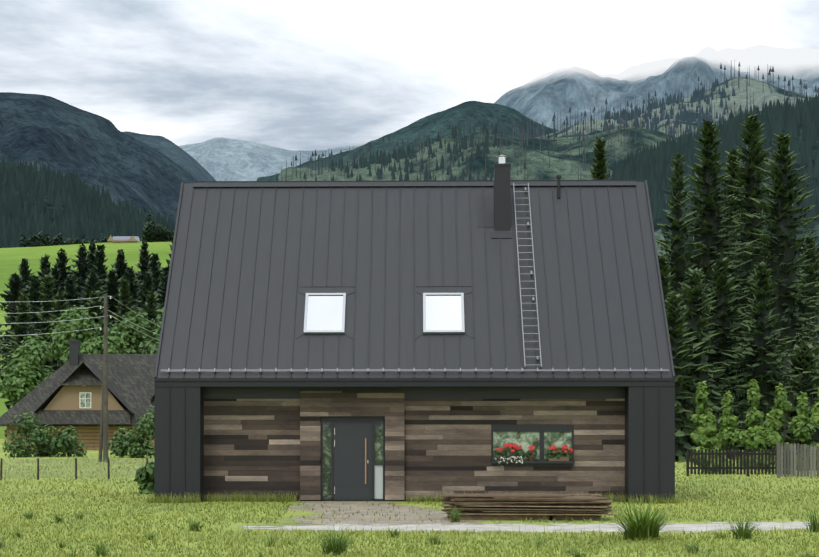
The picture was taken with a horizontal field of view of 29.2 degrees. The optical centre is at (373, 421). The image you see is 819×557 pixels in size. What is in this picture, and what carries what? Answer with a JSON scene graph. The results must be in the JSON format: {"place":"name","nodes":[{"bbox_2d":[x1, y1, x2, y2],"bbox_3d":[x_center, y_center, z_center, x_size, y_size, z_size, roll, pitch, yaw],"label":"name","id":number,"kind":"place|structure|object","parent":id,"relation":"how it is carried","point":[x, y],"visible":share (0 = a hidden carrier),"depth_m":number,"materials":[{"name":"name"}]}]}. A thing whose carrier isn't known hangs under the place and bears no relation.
{"place":"outdoors","nodes":[
{"label":"outdoors","id":0,"kind":"place"},
{"bbox_2d":[0,191,131,241],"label":"mountain","id":1,"kind":"structure","parent":0,"point":[51,208],"depth_m":895.97,"materials":[{"name":"green plant"}]},
{"bbox_2d":[0,156,175,247],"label":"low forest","id":2,"kind":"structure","parent":1,"relation":"on","point":[82,202],"depth_m":895.50,"materials":[{"name":"green plant"}]},
{"bbox_2d":[0,354,156,425],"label":"neighbour roof","id":3,"kind":"structure","parent":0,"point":[131,383],"depth_m":124.97,"materials":[{"name":"grey"}]},
{"bbox_2d":[68,340,80,365],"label":"neighbour chimney","id":4,"kind":"object","parent":3,"relation":"on","point":[74,351],"visible":0.82,"depth_m":127.70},
{"bbox_2d":[44,385,123,409],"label":"gable wall","id":5,"kind":"structure","parent":3,"relation":"attached to","point":[66,397],"depth_m":123.63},
{"bbox_2d":[79,385,90,407],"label":"frames","id":6,"kind":"structure","parent":5,"relation":"attached to","point":[85,398],"depth_m":123.56,"materials":[{"name":"white wood"}]},
{"bbox_2d":[80,393,89,406],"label":"window glass","id":7,"kind":"object","parent":6,"relation":"in","point":[82,401],"visible":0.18,"depth_m":123.55,"materials":[{"name":"clear glass"}]},
{"bbox_2d":[0,241,171,438],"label":"hill meadow","id":8,"kind":"structure","parent":0,"point":[10,259],"depth_m":595.29,"materials":[{"name":"green plant"}]},
{"bbox_2d":[107,235,138,242],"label":"house walls","id":9,"kind":"structure","parent":8,"relation":"on","point":[132,239],"depth_m":691.91,"materials":[{"name":"beige paint"}]},
{"bbox_2d":[112,236,139,240],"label":"house roofs","id":10,"kind":"structure","parent":9,"relation":"on","point":[124,238],"depth_m":695.12,"materials":[{"name":"grey metal"}]},
{"bbox_2d":[0,210,818,371],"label":"spruce trees","id":11,"kind":"object","parent":8,"relation":"on","point":[92,274],"visible":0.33,"depth_m":289.24,"materials":[{"name":"green plant"}]},
{"bbox_2d":[0,92,196,227],"bbox_3d":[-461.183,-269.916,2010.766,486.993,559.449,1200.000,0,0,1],"label":"mountain ridge","id":12,"kind":"structure","parent":0,"point":[91,148],"depth_m":2302.30,"materials":[{"name":"grey stone"}]},
{"bbox_2d":[123,131,215,180],"bbox_3d":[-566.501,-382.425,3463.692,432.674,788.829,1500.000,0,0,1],"label":"mountain","id":13,"kind":"structure","parent":0,"point":[185,161],"depth_m":4045.40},
{"bbox_2d":[179,137,365,180],"bbox_3d":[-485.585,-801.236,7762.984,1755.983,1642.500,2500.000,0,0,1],"label":"mountain","id":14,"kind":"structure","parent":0,"point":[222,159],"depth_m":8578.05,"materials":[{"name":"stone"}]},
{"bbox_2d":[365,438,365,483],"bbox_3d":[-0.209,1.121,44.602,0.036,1.290,0.061,0,0,1],"label":"door handle","id":15,"kind":"object","parent":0,"point":[365,460],"visible":0.95,"depth_m":44.57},
{"bbox_2d":[256,101,558,180],"bbox_3d":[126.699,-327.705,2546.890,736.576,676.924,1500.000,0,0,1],"label":"mountain","id":16,"kind":"structure","parent":0,"point":[463,114],"depth_m":3010.89,"materials":[{"name":"green plant"}]},
{"bbox_2d":[0,439,818,556],"bbox_3d":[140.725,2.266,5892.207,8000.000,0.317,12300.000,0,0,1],"label":"ground","id":17,"kind":"structure","parent":0,"point":[233,525],"depth_m":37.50,"materials":[{"name":"green plant"}]},
{"bbox_2d":[0,458,147,479],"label":"fence posts","id":18,"kind":"object","parent":17,"relation":"on","point":[1,461],"visible":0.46,"depth_m":61.32,"materials":[{"name":"wood"}]},
{"bbox_2d":[2,459,153,477],"bbox_3d":[-11.316,1.823,61.410,6.219,0.750,0.010,0,0,-13],"label":"chain link fence","id":19,"kind":"object","parent":18,"relation":"attached to","point":[73,467],"visible":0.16,"depth_m":61.30,"materials":[{"name":"metal"}]},
{"bbox_2d":[7,426,153,449],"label":"neighbour log walls","id":20,"kind":"structure","parent":17,"relation":"on","point":[89,437],"depth_m":124.06,"materials":[{"name":"brown wood"}]},
{"bbox_2d":[0,305,163,493],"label":"broadleaf trees","id":21,"kind":"object","parent":17,"relation":"on","point":[25,375],"visible":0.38,"depth_m":160.62,"materials":[{"name":"green plant"}]},
{"bbox_2d":[98,295,109,461],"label":"utility pole","id":22,"kind":"object","parent":17,"relation":"on","point":[103,442],"visible":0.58,"depth_m":87.48,"materials":[{"name":"grey wood"}]},
{"bbox_2d":[0,296,159,339],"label":"power lines","id":23,"kind":"object","parent":22,"relation":"attached to","point":[68,320],"visible":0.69,"depth_m":89.47,"materials":[{"name":"grey metal"}]},
{"bbox_2d":[259,502,538,530],"bbox_3d":[0.707,2.261,38.158,8.137,0.001,12.540,0,0,1],"label":"gravel patch","id":24,"kind":"object","parent":17,"relation":"on","point":[412,517],"visible":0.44,"depth_m":37.83,"materials":[{"name":"grey gravel"}]},
{"bbox_2d":[441,494,615,520],"bbox_3d":[3.628,1.982,36.508,4.110,0.567,1.407,0,0,1],"label":"plank pile on pallets","id":25,"kind":"object","parent":24,"relation":"on","point":[519,506],"visible":0.98,"depth_m":36.01,"materials":[{"name":"brown wood"}]},
{"bbox_2d":[0,113,818,461],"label":"spruce trees","id":26,"kind":"object","parent":17,"relation":"on","point":[734,311],"visible":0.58,"depth_m":105.68,"materials":[{"name":"green plant"}]},
{"bbox_2d":[14,227,804,469],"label":"bushes","id":27,"kind":"object","parent":17,"relation":"on","point":[726,448],"visible":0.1,"depth_m":80.67,"materials":[{"name":"green plant"}]},
{"bbox_2d":[0,495,818,556],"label":"rush tufts","id":28,"kind":"object","parent":17,"relation":"on","point":[643,524],"visible":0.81,"depth_m":29.86,"materials":[{"name":"green plant"}]},
{"bbox_2d":[204,410,624,500],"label":"wall planks","id":29,"kind":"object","parent":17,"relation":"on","point":[493,426],"depth_m":44.64,"materials":[{"name":"brown wood"}]},
{"bbox_2d":[321,421,384,500],"bbox_3d":[-0.574,1.115,44.686,1.799,2.261,0.140,0,0,1],"label":"door frame","id":30,"kind":"object","parent":29,"relation":"attached to","point":[332,463],"visible":0.92,"depth_m":44.63,"materials":[{"name":"black metal"}]},
{"bbox_2d":[334,423,371,498],"bbox_3d":[-0.575,1.114,44.673,1.081,2.162,0.065,0,0,1],"label":"door leaf","id":31,"kind":"object","parent":30,"relation":"in","point":[349,438],"visible":0.93,"depth_m":44.64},
{"bbox_2d":[334,460,371,473],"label":"door grooves","id":32,"kind":"object","parent":31,"relation":"attached to","point":[353,460],"depth_m":44.64,"materials":[{"name":"black metal"}]},
{"bbox_2d":[323,422,382,498],"bbox_3d":[-0.575,1.112,44.671,1.709,2.166,0.010,0,0,1],"label":"sidelight glass","id":33,"kind":"object","parent":30,"relation":"attached to","point":[378,442],"visible":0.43,"depth_m":44.68,"materials":[{"name":"glass"}]},
{"bbox_2d":[374,465,382,498],"bbox_3d":[0.160,1.714,44.653,0.239,0.962,0.010,0,0,1],"label":"sidelight window","id":34,"kind":"structure","parent":30,"relation":"attached to","point":[378,481],"depth_m":44.65,"materials":[{"name":"white glass"}]},
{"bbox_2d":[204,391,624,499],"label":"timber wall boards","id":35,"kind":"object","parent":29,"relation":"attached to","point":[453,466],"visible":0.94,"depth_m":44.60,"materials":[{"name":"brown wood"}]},
{"bbox_2d":[491,430,574,462],"bbox_3d":[4.523,0.718,44.539,2.336,0.934,0.210,0,0,1],"label":"window frame","id":36,"kind":"object","parent":29,"relation":"attached to","point":[541,459],"visible":0.83,"depth_m":44.58,"materials":[{"name":"black metal"}]},
{"bbox_2d":[496,456,568,460],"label":"flower pots","id":37,"kind":"object","parent":36,"relation":"on","point":[530,458],"visible":0.75,"depth_m":44.43,"materials":[{"name":"black plastic"}]},
{"bbox_2d":[493,443,573,466],"bbox_3d":[4.538,0.958,44.485,2.276,0.688,0.234,0,0,1],"label":"flower","id":38,"kind":"object","parent":37,"relation":"in","point":[520,453],"depth_m":44.44,"materials":[{"name":"red plant"}]},
{"bbox_2d":[493,432,571,458],"bbox_3d":[4.515,0.683,44.620,2.216,0.784,0.008,0,0,1],"label":"window glass","id":39,"kind":"object","parent":36,"relation":"in","point":[525,440],"visible":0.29,"depth_m":44.62,"materials":[{"name":"clear glass"}]},
{"bbox_2d":[238,521,817,532],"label":"path gravel","id":40,"kind":"structure","parent":17,"relation":"on","point":[612,528],"depth_m":33.52,"materials":[{"name":"grey gravel"}]},
{"bbox_2d":[686,448,796,475],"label":"dark fence pickets","id":41,"kind":"object","parent":17,"relation":"on","point":[745,467],"visible":0.81,"depth_m":64.86,"materials":[{"name":"black metal"}]},
{"bbox_2d":[690,379,818,473],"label":"young trees","id":42,"kind":"object","parent":17,"relation":"on","point":[749,438],"visible":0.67,"depth_m":76.32,"materials":[{"name":"green plant"}]},
{"bbox_2d":[777,442,818,477],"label":"grey fence boards","id":43,"kind":"object","parent":17,"relation":"on","point":[801,451],"visible":0.96,"depth_m":62.80,"materials":[{"name":"grey wood"}]},
{"bbox_2d":[0,0,818,150],"label":"sky","id":44,"kind":"structure","parent":0,"point":[294,75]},
{"bbox_2d":[154,386,674,502],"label":"house walls","id":45,"kind":"structure","parent":0,"point":[649,440],"depth_m":44.01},
{"bbox_2d":[154,182,674,386],"bbox_3d":[1.257,-4.217,49.113,14.500,6.465,10.480,0,0,1],"label":"house roof","id":46,"kind":"object","parent":45,"relation":"on","point":[417,215],"visible":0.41,"depth_m":46.23,"materials":[{"name":"grey metal"}]},
{"bbox_2d":[304,293,464,333],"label":"skylight frames","id":47,"kind":"structure","parent":46,"relation":"attached to","point":[425,331],"depth_m":45.22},
{"bbox_2d":[306,295,461,329],"bbox_3d":[0.325,-3.132,45.429,4.450,1.086,0.912,0,0,1],"label":"skylight glass","id":48,"kind":"object","parent":47,"relation":"in","point":[324,312],"visible":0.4,"depth_m":45.44,"materials":[{"name":"white glass"}]},
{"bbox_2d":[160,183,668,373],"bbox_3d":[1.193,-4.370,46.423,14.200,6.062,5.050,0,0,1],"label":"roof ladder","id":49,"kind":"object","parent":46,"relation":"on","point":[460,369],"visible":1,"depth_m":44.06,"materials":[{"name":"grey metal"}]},
{"bbox_2d":[154,180,674,386],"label":"roof seams","id":50,"kind":"object","parent":46,"relation":"attached to","point":[407,183],"visible":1,"depth_m":46.48,"materials":[{"name":"grey metal"}]},
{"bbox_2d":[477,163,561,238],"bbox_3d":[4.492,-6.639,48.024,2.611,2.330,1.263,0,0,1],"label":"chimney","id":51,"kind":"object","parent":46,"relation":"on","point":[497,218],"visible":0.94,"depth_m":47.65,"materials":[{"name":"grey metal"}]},
{"bbox_2d":[496,155,506,162],"bbox_3d":[3.922,-7.952,47.883,0.340,0.316,0.340,0,0,1],"label":"chimney cap","id":52,"kind":"object","parent":51,"relation":"on","point":[501,158],"visible":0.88,"depth_m":47.79,"materials":[{"name":"silver metal"}]},
{"bbox_2d":[204,387,624,501],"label":"wall","id":53,"kind":"structure","parent":0,"point":[438,392],"depth_m":44.61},
{"bbox_2d":[278,128,677,297],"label":"hillside","id":54,"kind":"structure","parent":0,"point":[539,169],"depth_m":1305.83,"materials":[{"name":"green plant"}]},
{"bbox_2d":[330,119,499,180],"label":"trees","id":55,"kind":"object","parent":54,"relation":"on","point":[364,163],"visible":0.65,"depth_m":1320.40,"materials":[{"name":"green plant"}]},
{"bbox_2d":[275,109,702,180],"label":"trees","id":56,"kind":"object","parent":54,"relation":"on","point":[501,139],"visible":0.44,"depth_m":1348.71,"materials":[{"name":"green plant"}]},
{"bbox_2d":[494,45,818,129],"bbox_3d":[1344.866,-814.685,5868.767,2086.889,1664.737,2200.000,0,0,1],"label":"rock massif","id":57,"kind":"structure","parent":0,"point":[544,97],"depth_m":6491.93,"materials":[{"name":"grey stone"}]},
{"bbox_2d":[535,77,811,137],"bbox_3d":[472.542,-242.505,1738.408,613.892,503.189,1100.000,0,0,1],"label":"hill","id":58,"kind":"structure","parent":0,"point":[758,87],"depth_m":2109.25,"materials":[{"name":"green plant"}]},
{"bbox_2d":[511,61,818,137],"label":"trees","id":59,"kind":"object","parent":58,"relation":"on","point":[681,96],"visible":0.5,"depth_m":2111.74,"materials":[{"name":"green plant"}]},
{"bbox_2d":[602,77,735,136],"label":"trees","id":60,"kind":"object","parent":58,"relation":"on","point":[689,118],"visible":0.56,"depth_m":2088.32,"materials":[{"name":"green plant"}]},
{"bbox_2d":[649,126,818,341],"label":"mountain forest","id":61,"kind":"object","parent":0,"point":[666,195],"depth_m":694.76,"materials":[{"name":"green plant"}]},
{"bbox_2d":[606,92,818,260],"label":"forest slope","id":62,"kind":"structure","parent":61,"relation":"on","point":[650,165],"depth_m":756.16,"materials":[{"name":"green plant"}]}
]}

